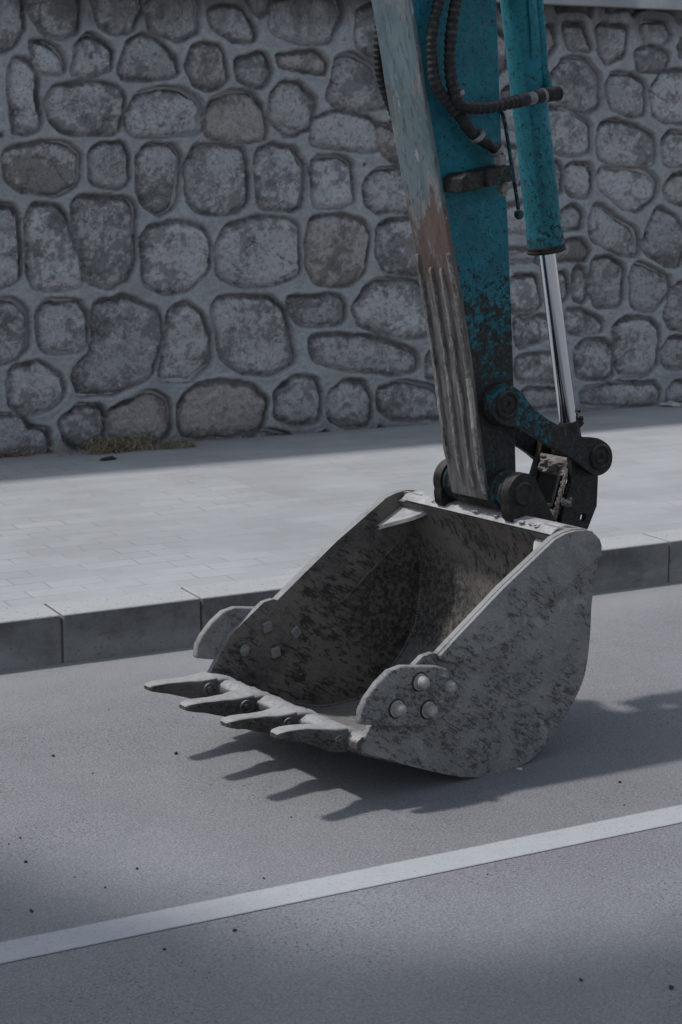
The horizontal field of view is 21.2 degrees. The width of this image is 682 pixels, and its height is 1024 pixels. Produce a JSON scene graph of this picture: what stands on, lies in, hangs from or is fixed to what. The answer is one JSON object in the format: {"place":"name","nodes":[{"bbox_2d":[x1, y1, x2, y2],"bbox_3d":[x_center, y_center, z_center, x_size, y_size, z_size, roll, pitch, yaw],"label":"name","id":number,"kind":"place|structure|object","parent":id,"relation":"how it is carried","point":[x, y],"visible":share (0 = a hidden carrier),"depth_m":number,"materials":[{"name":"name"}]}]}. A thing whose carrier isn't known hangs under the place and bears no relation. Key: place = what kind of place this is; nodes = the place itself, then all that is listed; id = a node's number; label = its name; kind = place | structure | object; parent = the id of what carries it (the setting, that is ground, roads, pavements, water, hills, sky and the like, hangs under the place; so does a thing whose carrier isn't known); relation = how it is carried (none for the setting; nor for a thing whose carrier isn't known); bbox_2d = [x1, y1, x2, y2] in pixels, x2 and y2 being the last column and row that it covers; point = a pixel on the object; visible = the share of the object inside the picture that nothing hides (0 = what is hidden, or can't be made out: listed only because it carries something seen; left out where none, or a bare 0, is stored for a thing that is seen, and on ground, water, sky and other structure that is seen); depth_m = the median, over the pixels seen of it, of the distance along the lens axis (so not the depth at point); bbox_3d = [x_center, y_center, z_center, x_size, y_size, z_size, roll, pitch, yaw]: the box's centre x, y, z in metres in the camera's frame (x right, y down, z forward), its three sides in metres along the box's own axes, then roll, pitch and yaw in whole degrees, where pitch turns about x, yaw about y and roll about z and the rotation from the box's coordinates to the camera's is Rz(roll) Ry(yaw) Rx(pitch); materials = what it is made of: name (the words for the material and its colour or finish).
{"place":"outdoors","nodes":[
{"label":"outdoors","id":0,"kind":"place"},
{"bbox_2d":[100,456,116,460],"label":"litter","id":1,"kind":"object","parent":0,"point":[108,458],"visible":1,"depth_m":9.17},
{"bbox_2d":[0,581,681,1023],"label":"road","id":2,"kind":"structure","parent":0,"point":[208,809],"depth_m":4.46,"materials":[{"name":"grey asphalt"}]},
{"bbox_2d":[0,528,681,670],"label":"kerb","id":3,"kind":"structure","parent":2,"relation":"on","point":[51,633],"depth_m":6.30,"materials":[{"name":"concrete"}]},
{"bbox_2d":[0,804,681,963],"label":"road marking","id":4,"kind":"object","parent":2,"relation":"on","point":[45,943],"depth_m":4.28,"materials":[{"name":"paint"}]},
{"bbox_2d":[144,0,612,796],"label":"excavator arm","id":5,"kind":"object","parent":2,"relation":"on","point":[444,626],"visible":1,"depth_m":5.18},
{"bbox_2d":[0,406,681,607],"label":"pavement","id":6,"kind":"structure","parent":0,"point":[77,525],"depth_m":8.15,"materials":[{"name":"grey concrete"}]},
{"bbox_2d":[0,445,34,457],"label":"dry weed","id":7,"kind":"object","parent":6,"relation":"on","point":[13,453],"visible":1,"depth_m":9.28,"materials":[{"name":"brown plant"}]},
{"bbox_2d":[43,431,175,456],"bbox_3d":[-1.205,-0.353,9.413,0.715,0.124,0.194,-7,13,-33],"label":"dry weed","id":8,"kind":"object","parent":6,"relation":"on","point":[120,445],"visible":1,"depth_m":9.42,"materials":[{"name":"brown plant"}]},
{"bbox_2d":[148,436,196,449],"bbox_3d":[-0.882,-0.360,9.540,0.284,0.081,0.097,-6,13,-27],"label":"dry weed","id":9,"kind":"object","parent":6,"relation":"on","point":[176,445],"visible":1,"depth_m":9.54,"materials":[{"name":"brown plant"}]},
{"bbox_2d":[0,0,681,456],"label":"stone wall","id":10,"kind":"structure","parent":6,"relation":"on","point":[204,228],"depth_m":9.72,"materials":[{"name":"stone"},{"name":"mortar"}]},
{"bbox_2d":[659,401,681,406],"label":"litter","id":11,"kind":"object","parent":6,"relation":"on","point":[672,404],"visible":1,"depth_m":11.09,"materials":[{"name":"white paper"}]}
]}

